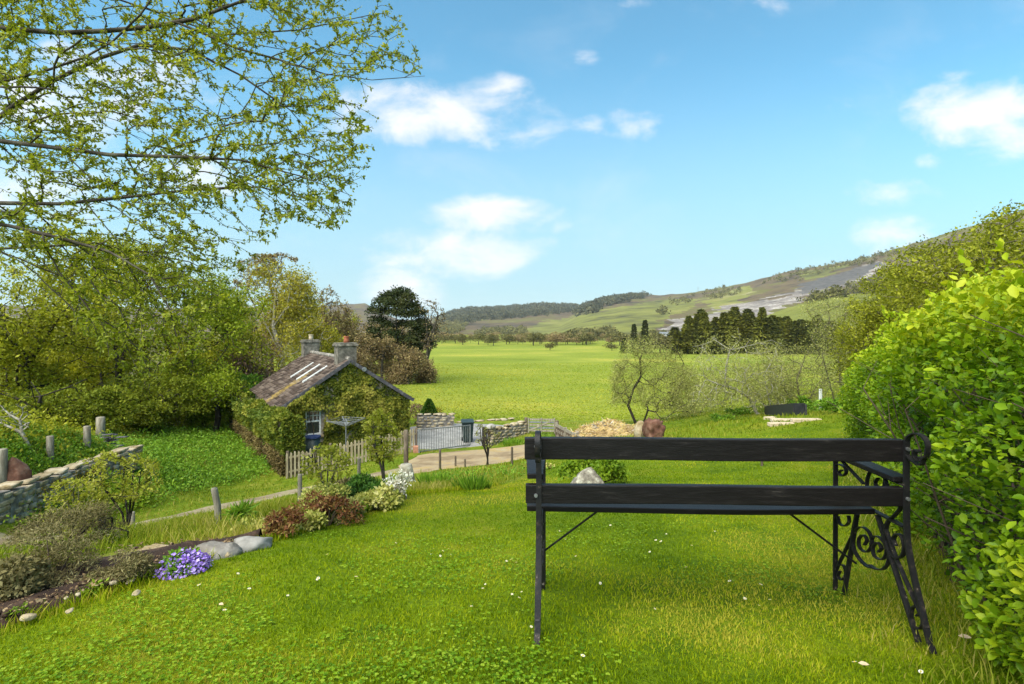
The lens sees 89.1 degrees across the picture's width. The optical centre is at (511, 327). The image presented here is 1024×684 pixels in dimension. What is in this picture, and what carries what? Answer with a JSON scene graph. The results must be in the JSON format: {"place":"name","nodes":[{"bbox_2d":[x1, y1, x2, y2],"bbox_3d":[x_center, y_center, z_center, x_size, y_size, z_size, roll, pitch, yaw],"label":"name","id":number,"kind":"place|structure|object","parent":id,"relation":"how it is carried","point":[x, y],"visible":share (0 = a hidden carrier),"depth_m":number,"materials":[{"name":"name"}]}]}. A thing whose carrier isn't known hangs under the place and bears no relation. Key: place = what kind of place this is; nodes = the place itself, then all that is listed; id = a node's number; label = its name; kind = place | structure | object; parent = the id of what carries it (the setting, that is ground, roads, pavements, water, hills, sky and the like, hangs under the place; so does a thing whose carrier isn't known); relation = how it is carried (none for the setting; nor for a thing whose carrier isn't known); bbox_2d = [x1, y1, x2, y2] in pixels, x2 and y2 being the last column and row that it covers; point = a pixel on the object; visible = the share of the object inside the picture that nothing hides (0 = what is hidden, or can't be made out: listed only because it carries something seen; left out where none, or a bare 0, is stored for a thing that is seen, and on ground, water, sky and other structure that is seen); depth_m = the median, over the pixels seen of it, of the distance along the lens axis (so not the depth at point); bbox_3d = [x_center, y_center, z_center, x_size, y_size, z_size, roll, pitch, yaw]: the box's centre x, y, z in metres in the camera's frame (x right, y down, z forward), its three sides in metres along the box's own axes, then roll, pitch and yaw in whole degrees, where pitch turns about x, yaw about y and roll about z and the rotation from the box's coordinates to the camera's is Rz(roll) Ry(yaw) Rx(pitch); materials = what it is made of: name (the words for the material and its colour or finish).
{"place":"outdoors","nodes":[
{"label":"outdoors","id":0,"kind":"place"},
{"bbox_2d":[0,468,399,544],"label":"track","id":1,"kind":"structure","parent":0,"point":[278,494],"depth_m":15.00,"materials":[{"name":"gravel"}]},
{"bbox_2d":[399,444,524,472],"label":"driveway","id":2,"kind":"structure","parent":0,"point":[426,462],"depth_m":19.60,"materials":[{"name":"beige gravel"}]},
{"bbox_2d":[0,369,1016,632],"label":"ground","id":3,"kind":"structure","parent":0,"point":[162,507],"depth_m":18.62,"materials":[{"name":"green plant"}]},
{"bbox_2d":[0,404,33,451],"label":"bare fruit tree","id":4,"kind":"object","parent":3,"relation":"on","point":[21,432],"visible":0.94,"depth_m":13.58,"materials":[{"name":"grey plant"}]},
{"bbox_2d":[7,457,31,483],"bbox_3d":[-11.379,3.406,11.912,0.592,0.933,0.452,0,0,-17],"label":"red boulder","id":5,"kind":"object","parent":3,"relation":"on","point":[18,470],"visible":0.62,"depth_m":11.82,"materials":[{"name":"orange stone"}]},
{"bbox_2d":[0,376,102,426],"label":"wood tree","id":6,"kind":"object","parent":3,"relation":"on","point":[58,403],"visible":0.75,"depth_m":21.11,"materials":[{"name":"green plant"}]},
{"bbox_2d":[0,498,130,554],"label":"heather bush","id":7,"kind":"object","parent":3,"relation":"on","point":[89,512],"visible":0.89,"depth_m":4.26,"materials":[{"name":"grey plant"}]},
{"bbox_2d":[0,266,136,405],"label":"tree","id":8,"kind":"object","parent":3,"relation":"on","point":[42,319],"visible":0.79,"depth_m":23.48,"materials":[{"name":"green plant"}]},
{"bbox_2d":[0,418,141,511],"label":"terrace nettles","id":9,"kind":"object","parent":3,"relation":"on","point":[24,454],"visible":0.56,"depth_m":14.04,"materials":[{"name":"green plant"}]},
{"bbox_2d":[0,445,143,524],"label":"stone wall","id":10,"kind":"structure","parent":3,"relation":"on","point":[13,494],"depth_m":12.11,"materials":[{"name":"grey stone"}]},
{"bbox_2d":[0,402,145,469],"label":"terrace scrub","id":11,"kind":"object","parent":3,"relation":"on","point":[52,426],"visible":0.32,"depth_m":15.03,"materials":[{"name":"green plant"}]},
{"bbox_2d":[2,345,145,386],"bbox_3d":[-26.506,2.172,30.360,9.283,3.320,5.618,0,0,0],"label":"wood thicket","id":12,"kind":"object","parent":3,"relation":"on","point":[76,368],"visible":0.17,"depth_m":29.62,"materials":[{"name":"green plant"}]},
{"bbox_2d":[40,477,111,537],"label":"garden tree","id":13,"kind":"object","parent":3,"relation":"on","point":[70,496],"visible":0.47,"depth_m":8.16,"materials":[{"name":"green plant"}]},
{"bbox_2d":[3,435,174,547],"bbox_3d":[-10.431,4.283,13.260,2.991,1.992,8.978,0,0,-23],"label":"wallside growth","id":14,"kind":"object","parent":3,"relation":"on","point":[112,485],"visible":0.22,"depth_m":14.21,"materials":[{"name":"green plant"}]},
{"bbox_2d":[70,384,140,430],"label":"wood edge shrub","id":15,"kind":"object","parent":3,"relation":"on","point":[100,399],"visible":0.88,"depth_m":21.55,"materials":[{"name":"green plant"}]},
{"bbox_2d":[76,449,163,527],"bbox_3d":[-6.590,2.892,8.758,1.191,1.690,2.900,0,0,-37],"label":"garden tree","id":16,"kind":"object","parent":3,"relation":"on","point":[132,493],"visible":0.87,"depth_m":8.90,"materials":[{"name":"green plant"}]},
{"bbox_2d":[0,528,261,628],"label":"soil bed","id":17,"kind":"object","parent":3,"relation":"on","point":[105,561],"visible":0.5,"depth_m":2.73,"materials":[{"name":"brown soil"}]},
{"bbox_2d":[0,552,54,601],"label":"silver bush","id":18,"kind":"object","parent":17,"relation":"on","point":[26,574],"visible":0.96,"depth_m":2.58,"materials":[{"name":"grey plant"}]},
{"bbox_2d":[0,519,104,589],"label":"lavender bush","id":19,"kind":"object","parent":17,"relation":"on","point":[52,552],"visible":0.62,"depth_m":2.86,"materials":[{"name":"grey plant"}]},
{"bbox_2d":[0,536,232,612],"bbox_3d":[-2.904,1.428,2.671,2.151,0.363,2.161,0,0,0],"label":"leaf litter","id":20,"kind":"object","parent":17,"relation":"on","point":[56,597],"visible":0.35,"depth_m":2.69,"materials":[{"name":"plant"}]},
{"bbox_2d":[82,543,160,585],"bbox_3d":[-2.109,1.312,2.805,0.360,0.257,0.304,0,0,0],"label":"lavender bush","id":21,"kind":"object","parent":17,"relation":"on","point":[142,560],"visible":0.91,"depth_m":2.78,"materials":[{"name":"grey plant"}]},
{"bbox_2d":[48,237,229,427],"bbox_3d":[-20.312,0.707,27.631,8.907,11.082,6.941,0,0,0],"label":"tree","id":22,"kind":"object","parent":3,"relation":"on","point":[116,370],"visible":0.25,"depth_m":27.57,"materials":[{"name":"green plant"}]},
{"bbox_2d":[99,370,189,427],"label":"wood tree","id":23,"kind":"object","parent":3,"relation":"on","point":[148,393],"visible":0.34,"depth_m":24.75,"materials":[{"name":"green plant"}]},
{"bbox_2d":[119,399,173,432],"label":"wood edge shrub","id":24,"kind":"object","parent":3,"relation":"on","point":[143,420],"visible":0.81,"depth_m":23.69,"materials":[{"name":"green plant"}]},
{"bbox_2d":[71,269,274,421],"bbox_3d":[-18.870,1.437,29.863,9.810,10.680,8.800,0,0,-42],"label":"tree","id":25,"kind":"object","parent":3,"relation":"on","point":[232,310],"visible":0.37,"depth_m":30.39,"materials":[{"name":"green plant"}]},
{"bbox_2d":[144,374,214,431],"bbox_3d":[-16.693,3.765,26.218,3.381,2.987,2.460,0,0,0],"label":"wood edge shrub","id":26,"kind":"object","parent":3,"relation":"on","point":[191,402],"visible":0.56,"depth_m":25.95,"materials":[{"name":"green plant"}]},
{"bbox_2d":[97,422,277,506],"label":"bank nettles","id":27,"kind":"object","parent":3,"relation":"on","point":[165,471],"visible":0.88,"depth_m":20.91,"materials":[{"name":"green plant"}]},
{"bbox_2d":[182,397,230,427],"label":"wood edge shrub","id":28,"kind":"object","parent":3,"relation":"on","point":[201,418],"visible":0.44,"depth_m":27.32,"materials":[{"name":"green plant"}]},
{"bbox_2d":[0,0,422,376],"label":"overhanging tree","id":29,"kind":"object","parent":3,"relation":"on","point":[78,149],"visible":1,"depth_m":4.41,"materials":[{"name":"green plant"}]},
{"bbox_2d":[183,368,250,431],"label":"tree","id":30,"kind":"object","parent":3,"relation":"on","point":[216,388],"visible":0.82,"depth_m":27.11,"materials":[{"name":"green plant"}]},
{"bbox_2d":[194,541,241,559],"bbox_3d":[-1.880,1.448,3.316,0.298,0.162,0.250,0,0,-17],"label":"grey boulder","id":31,"kind":"object","parent":3,"relation":"on","point":[222,549],"visible":0.41,"depth_m":3.27,"materials":[{"name":"stone"}]},
{"bbox_2d":[221,497,260,523],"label":"grass clump","id":32,"kind":"object","parent":3,"relation":"on","point":[234,511],"visible":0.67,"depth_m":5.00,"materials":[{"name":"green plant"}]},
{"bbox_2d":[0,481,501,636],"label":"bed edge grass","id":33,"kind":"structure","parent":3,"relation":"on","point":[132,585],"depth_m":2.63,"materials":[{"name":"green plant"}]},
{"bbox_2d":[234,536,272,552],"bbox_3d":[-1.747,1.482,3.506,0.249,0.176,0.209,0,0,-29],"label":"white boulder","id":34,"kind":"object","parent":3,"relation":"on","point":[248,543],"visible":0.51,"depth_m":3.46,"materials":[{"name":"stone"}]},
{"bbox_2d":[223,391,306,476],"bbox_3d":[-12.096,4.531,24.461,1.400,2.747,11.998,0,0,-38],"label":"clipped hedge","id":35,"kind":"object","parent":3,"relation":"on","point":[257,420],"visible":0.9,"depth_m":21.26,"materials":[{"name":"green plant"}]},
{"bbox_2d":[297,481,350,511],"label":"cream shrub","id":36,"kind":"object","parent":3,"relation":"on","point":[333,489],"visible":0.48,"depth_m":5.11,"materials":[{"name":"green plant"}]},
{"bbox_2d":[299,443,354,487],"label":"shrub","id":37,"kind":"object","parent":3,"relation":"on","point":[325,451],"visible":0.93,"depth_m":5.93,"materials":[{"name":"green plant"}]},
{"bbox_2d":[249,335,414,455],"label":"stone cottage","id":38,"kind":"structure","parent":3,"relation":"on","point":[311,366],"depth_m":24.11,"materials":[{"name":"grey stone"}]},
{"bbox_2d":[304,410,323,438],"bbox_3d":[-8.654,4.185,22.684,0.827,1.187,0.261,0,0,-33],"label":"window","id":39,"kind":"structure","parent":38,"relation":"in","point":[315,416],"depth_m":22.79,"materials":[{"name":"white paint"}]},
{"bbox_2d":[286,362,410,459],"bbox_3d":[-7.192,3.710,23.272,5.820,4.439,0.626,0,0,-33],"label":"ivy creeper","id":40,"kind":"object","parent":38,"relation":"attached to","point":[355,395],"visible":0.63,"depth_m":23.37,"materials":[{"name":"green plant"}]},
{"bbox_2d":[286,427,416,478],"bbox_3d":[-6.225,4.990,20.829,5.278,1.433,0.262,0,0,-33],"label":"picket fence","id":41,"kind":"object","parent":3,"relation":"on","point":[351,445],"visible":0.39,"depth_m":20.64,"materials":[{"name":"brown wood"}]},
{"bbox_2d":[336,472,384,498],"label":"shrub","id":42,"kind":"object","parent":3,"relation":"on","point":[360,482],"visible":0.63,"depth_m":5.47,"materials":[{"name":"plant"}]},
{"bbox_2d":[361,407,402,482],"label":"sapling","id":43,"kind":"object","parent":3,"relation":"on","point":[379,448],"visible":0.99,"depth_m":6.96,"materials":[{"name":"green plant"}]},
{"bbox_2d":[416,413,454,429],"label":"yard wall","id":44,"kind":"structure","parent":3,"relation":"on","point":[426,420],"depth_m":28.15,"materials":[{"name":"stone"}]},
{"bbox_2d":[418,425,470,452],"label":"yard gate","id":45,"kind":"structure","parent":3,"relation":"on","point":[469,444],"depth_m":23.08,"materials":[{"name":"metal"}]},
{"bbox_2d":[410,423,503,449],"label":"gravel yard","id":46,"kind":"structure","parent":3,"relation":"on","point":[455,437],"depth_m":26.02,"materials":[{"name":"grey gravel"}]},
{"bbox_2d":[416,461,553,478],"bbox_3d":[-1.174,3.526,12.707,2.451,2.169,7.554,0,0,-15],"label":"verge growth","id":47,"kind":"object","parent":3,"relation":"on","point":[503,471],"visible":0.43,"depth_m":11.12,"materials":[{"name":"green plant"}]},
{"bbox_2d":[487,421,526,444],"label":"yard wall","id":48,"kind":"structure","parent":3,"relation":"on","point":[514,429],"depth_m":25.29,"materials":[{"name":"stone"}]},
{"bbox_2d":[570,417,634,436],"bbox_3d":[3.775,4.258,20.813,3.580,1.564,4.104,0,0,0],"label":"rubble heap","id":49,"kind":"object","parent":3,"relation":"on","point":[606,427],"visible":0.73,"depth_m":19.55,"materials":[{"name":"stone"}]},
{"bbox_2d":[607,330,705,423],"bbox_3d":[7.505,2.607,26.702,5.350,5.070,5.577,0,0,10],"label":"apple tree","id":50,"kind":"object","parent":3,"relation":"on","point":[673,377],"visible":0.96,"depth_m":26.65,"materials":[{"name":"green plant"}]},
{"bbox_2d":[649,360,732,412],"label":"scrub tree","id":51,"kind":"object","parent":3,"relation":"on","point":[694,388],"visible":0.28,"depth_m":29.79,"materials":[{"name":"green plant"}]},
{"bbox_2d":[681,330,792,414],"bbox_3d":[9.827,2.059,22.749,4.493,4.119,7.397,0,0,24],"label":"tree","id":52,"kind":"object","parent":3,"relation":"on","point":[726,397],"visible":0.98,"depth_m":22.21,"materials":[{"name":"green plant"}]},
{"bbox_2d":[722,354,811,405],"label":"scrub tree","id":53,"kind":"object","parent":3,"relation":"on","point":[760,369],"visible":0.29,"depth_m":26.77,"materials":[{"name":"green plant"}]},
{"bbox_2d":[764,403,806,415],"bbox_3d":[9.491,2.905,18.347,0.290,1.645,8.455,0,0,21],"label":"raised bed","id":54,"kind":"object","parent":3,"relation":"on","point":[795,408],"visible":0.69,"depth_m":16.09,"materials":[{"name":"stone"}]},
{"bbox_2d":[753,340,836,402],"bbox_3d":[13.040,2.082,24.090,4.070,3.478,7.503,0,0,42],"label":"scrub tree","id":55,"kind":"object","parent":3,"relation":"on","point":[798,387],"visible":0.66,"depth_m":23.83,"materials":[{"name":"green plant"}]},
{"bbox_2d":[791,290,877,401],"bbox_3d":[13.114,0.902,20.904,3.580,4.897,6.841,0,0,43],"label":"scrub tree","id":56,"kind":"object","parent":3,"relation":"on","point":[826,368],"visible":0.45,"depth_m":20.61,"materials":[{"name":"green plant"}]},
{"bbox_2d":[0,398,1023,683],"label":"lawn","id":57,"kind":"structure","parent":0,"point":[670,542],"depth_m":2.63,"materials":[{"name":"green plant"}]},
{"bbox_2d":[153,545,213,580],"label":"purple flowers","id":58,"kind":"object","parent":57,"relation":"on","point":[175,563],"visible":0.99,"depth_m":2.90,"materials":[{"name":"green plant"}]},
{"bbox_2d":[262,505,307,536],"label":"bronze shrub","id":59,"kind":"object","parent":57,"relation":"on","point":[276,520],"visible":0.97,"depth_m":3.95,"materials":[{"name":"brown plant"}]},
{"bbox_2d":[290,508,328,531],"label":"cream shrub","id":60,"kind":"object","parent":57,"relation":"on","point":[315,517],"visible":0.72,"depth_m":4.25,"materials":[{"name":"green plant"}]},
{"bbox_2d":[292,489,365,526],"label":"bronze shrub","id":61,"kind":"object","parent":57,"relation":"on","point":[323,503],"visible":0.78,"depth_m":4.49,"materials":[{"name":"brown plant"}]},
{"bbox_2d":[352,481,404,511],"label":"cream flower shrub","id":62,"kind":"object","parent":57,"relation":"on","point":[384,496],"visible":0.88,"depth_m":5.17,"materials":[{"name":"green plant"}]},
{"bbox_2d":[382,469,415,499],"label":"white heather","id":63,"kind":"object","parent":57,"relation":"on","point":[401,481],"visible":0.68,"depth_m":5.64,"materials":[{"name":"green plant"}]},
{"bbox_2d":[0,516,898,683],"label":"clover","id":64,"kind":"object","parent":57,"relation":"on","point":[359,681],"visible":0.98,"depth_m":2.07,"materials":[{"name":"green plant"}]},
{"bbox_2d":[456,472,490,490],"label":"daffodil clump","id":65,"kind":"object","parent":57,"relation":"on","point":[472,482],"visible":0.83,"depth_m":6.77,"materials":[{"name":"green plant"}]},
{"bbox_2d":[571,467,603,483],"bbox_3d":[0.878,1.756,6.036,0.443,0.311,0.272,0,0,0],"label":"pointed rock","id":66,"kind":"object","parent":57,"relation":"on","point":[589,475],"visible":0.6,"depth_m":5.94,"materials":[{"name":"stone"}]},
{"bbox_2d":[556,460,630,483],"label":"green bush","id":67,"kind":"object","parent":57,"relation":"on","point":[613,470],"visible":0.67,"depth_m":6.27,"materials":[{"name":"green plant"}]},
{"bbox_2d":[642,417,665,436],"bbox_3d":[3.526,2.544,12.948,0.514,0.642,0.481,0,0,-11],"label":"red boulder","id":68,"kind":"object","parent":57,"relation":"on","point":[655,427],"visible":0.79,"depth_m":12.79,"materials":[{"name":"orange stone"}]},
{"bbox_2d":[525,431,936,653],"bbox_3d":[0.907,0.917,2.461,1.692,0.954,0.688,0,0,2],"label":"garden bench","id":69,"kind":"object","parent":57,"relation":"on","point":[543,497],"visible":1,"depth_m":2.28,"materials":[{"name":"metal"}]},
{"bbox_2d":[826,298,908,387],"bbox_3d":[10.193,0.720,14.033,3.080,3.099,2.968,0,0,0],"label":"bank shrub","id":70,"kind":"object","parent":57,"relation":"on","point":[863,330],"visible":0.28,"depth_m":14.11,"materials":[{"name":"green plant"}]},
{"bbox_2d":[831,261,934,354],"bbox_3d":[12.874,0.210,16.970,3.936,4.891,3.969,0,0,0],"label":"bank shrub","id":71,"kind":"object","parent":57,"relation":"on","point":[862,283],"visible":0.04,"depth_m":17.55,"materials":[{"name":"green plant"}]},
{"bbox_2d":[788,436,1023,683],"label":"hedge foot grass","id":72,"kind":"structure","parent":57,"relation":"on","point":[859,472],"depth_m":2.52,"materials":[{"name":"green plant"}]},
{"bbox_2d":[848,234,1003,395],"bbox_3d":[10.994,-0.161,13.522,3.873,4.508,4.067,0,0,-20],"label":"bank shrub","id":73,"kind":"object","parent":57,"relation":"on","point":[893,288],"visible":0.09,"depth_m":13.83,"materials":[{"name":"green plant"}]},
{"bbox_2d":[862,217,1023,397],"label":"bank shrub","id":74,"kind":"object","parent":57,"relation":"on","point":[898,293],"visible":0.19,"depth_m":11.26,"materials":[{"name":"green plant"}]},
{"bbox_2d":[882,200,1023,363],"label":"bank shrub","id":75,"kind":"object","parent":57,"relation":"on","point":[998,229],"visible":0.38,"depth_m":8.72,"materials":[{"name":"green plant"}]},
{"bbox_2d":[913,449,1020,635],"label":"hedge soil","id":76,"kind":"structure","parent":57,"relation":"on","point":[944,555],"depth_m":3.04,"materials":[{"name":"soil"}]},
{"bbox_2d":[827,238,1023,678],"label":"leafy hedge","id":77,"kind":"object","parent":76,"relation":"on","point":[904,377],"visible":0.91,"depth_m":2.21,"materials":[{"name":"green plant"}]},
{"bbox_2d":[926,202,1023,301],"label":"bank shrub","id":78,"kind":"object","parent":57,"relation":"on","point":[980,242],"visible":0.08,"depth_m":9.45,"materials":[{"name":"green plant"}]},
{"bbox_2d":[0,210,1023,378],"bbox_3d":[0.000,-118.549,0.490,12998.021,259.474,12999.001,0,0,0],"label":"hills","id":79,"kind":"structure","parent":0,"point":[772,296],"depth_m":1002.48,"materials":[{"name":"green plant"}]},
{"bbox_2d":[437,319,619,335],"bbox_3d":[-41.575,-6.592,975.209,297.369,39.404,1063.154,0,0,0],"label":"valley wood","id":80,"kind":"object","parent":79,"relation":"on","point":[457,327],"visible":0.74,"depth_m":911.14,"materials":[{"name":"plant"}]},
{"bbox_2d":[440,290,651,322],"bbox_3d":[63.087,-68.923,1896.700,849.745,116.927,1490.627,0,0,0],"label":"hill wood","id":81,"kind":"object","parent":79,"relation":"on","point":[470,314],"visible":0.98,"depth_m":1655.28,"materials":[{"name":"green plant"}]},
{"bbox_2d":[433,243,914,323],"bbox_3d":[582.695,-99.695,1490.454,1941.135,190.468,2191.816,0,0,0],"label":"moor scrub","id":82,"kind":"object","parent":79,"relation":"on","point":[832,291],"visible":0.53,"depth_m":1114.98,"materials":[{"name":"plant"}]},
{"bbox_2d":[0,0,1023,319],"label":"sky","id":83,"kind":"structure","parent":0,"point":[557,151],"materials":[{"name":"blue"}]},
{"bbox_2d":[81,334,963,420],"bbox_3d":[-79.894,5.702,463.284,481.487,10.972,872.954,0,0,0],"label":"meadow","id":84,"kind":"structure","parent":0,"point":[471,352],"depth_m":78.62,"materials":[{"name":"green plant"}]},
{"bbox_2d":[0,227,148,342],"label":"tree","id":85,"kind":"object","parent":84,"relation":"on","point":[20,272],"visible":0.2,"depth_m":36.74,"materials":[{"name":"green plant"}]},
{"bbox_2d":[198,282,275,375],"bbox_3d":[-19.322,1.120,35.718,4.880,8.188,5.582,0,0,-41],"label":"tree","id":86,"kind":"object","parent":84,"relation":"on","point":[245,350],"visible":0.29,"depth_m":35.43,"materials":[{"name":"green plant"}]},
{"bbox_2d":[214,350,273,396],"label":"wood thicket","id":87,"kind":"object","parent":84,"relation":"on","point":[243,364],"visible":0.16,"depth_m":35.12,"materials":[{"name":"green plant"}]},
{"bbox_2d":[228,252,299,367],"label":"bare tree","id":88,"kind":"object","parent":84,"relation":"on","point":[270,256],"visible":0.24,"depth_m":61.13,"materials":[{"name":"grey plant"}]},
{"bbox_2d":[233,252,329,372],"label":"birch tree","id":89,"kind":"object","parent":84,"relation":"on","point":[299,287],"visible":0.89,"depth_m":43.83,"materials":[{"name":"green plant"}]},
{"bbox_2d":[290,317,349,352],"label":"birch tree","id":90,"kind":"object","parent":84,"relation":"on","point":[335,339],"visible":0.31,"depth_m":50.14,"materials":[{"name":"green plant"}]},
{"bbox_2d":[289,285,350,346],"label":"bare tree","id":91,"kind":"object","parent":84,"relation":"on","point":[334,319],"visible":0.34,"depth_m":65.89,"materials":[{"name":"brown plant"}]},
{"bbox_2d":[328,299,372,341],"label":"bare tree","id":92,"kind":"object","parent":84,"relation":"on","point":[353,331],"visible":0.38,"depth_m":68.49,"materials":[{"name":"brown plant"}]},
{"bbox_2d":[353,327,380,373],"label":"brown thicket","id":93,"kind":"object","parent":84,"relation":"on","point":[363,357],"visible":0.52,"depth_m":57.05,"materials":[{"name":"grey plant"}]},
{"bbox_2d":[365,333,410,382],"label":"brown thicket","id":94,"kind":"object","parent":84,"relation":"on","point":[385,350],"visible":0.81,"depth_m":57.98,"materials":[{"name":"grey plant"}]},
{"bbox_2d":[364,285,439,364],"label":"pine tree","id":95,"kind":"object","parent":84,"relation":"on","point":[408,307],"visible":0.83,"depth_m":62.38,"materials":[{"name":"green plant"}]},
{"bbox_2d":[387,344,429,384],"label":"brown thicket","id":96,"kind":"object","parent":84,"relation":"on","point":[412,364],"visible":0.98,"depth_m":56.45,"materials":[{"name":"grey plant"}]},
{"bbox_2d":[413,355,439,383],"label":"brown thicket","id":97,"kind":"object","parent":84,"relation":"on","point":[426,375],"visible":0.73,"depth_m":59.40,"materials":[{"name":"grey plant"}]},
{"bbox_2d":[417,299,449,361],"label":"bare tree","id":98,"kind":"object","parent":84,"relation":"on","point":[429,350],"visible":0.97,"depth_m":61.85,"materials":[{"name":"grey plant"}]},
{"bbox_2d":[694,312,715,353],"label":"conifer tree","id":99,"kind":"object","parent":84,"relation":"on","point":[704,322],"visible":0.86,"depth_m":161.14,"materials":[{"name":"green plant"}]},
{"bbox_2d":[715,312,737,353],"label":"conifer tree","id":100,"kind":"object","parent":84,"relation":"on","point":[724,318],"visible":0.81,"depth_m":164.18,"materials":[{"name":"green plant"}]},
{"bbox_2d":[751,312,772,353],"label":"conifer tree","id":101,"kind":"object","parent":84,"relation":"on","point":[760,318],"visible":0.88,"depth_m":160.95,"materials":[{"name":"green plant"}]},
{"bbox_2d":[757,317,785,352],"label":"conifer tree","id":102,"kind":"object","parent":84,"relation":"on","point":[770,325],"visible":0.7,"depth_m":160.63,"materials":[{"name":"green plant"}]},
{"bbox_2d":[783,320,807,353],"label":"conifer tree","id":103,"kind":"object","parent":84,"relation":"on","point":[796,331],"visible":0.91,"depth_m":163.19,"materials":[{"name":"green plant"}]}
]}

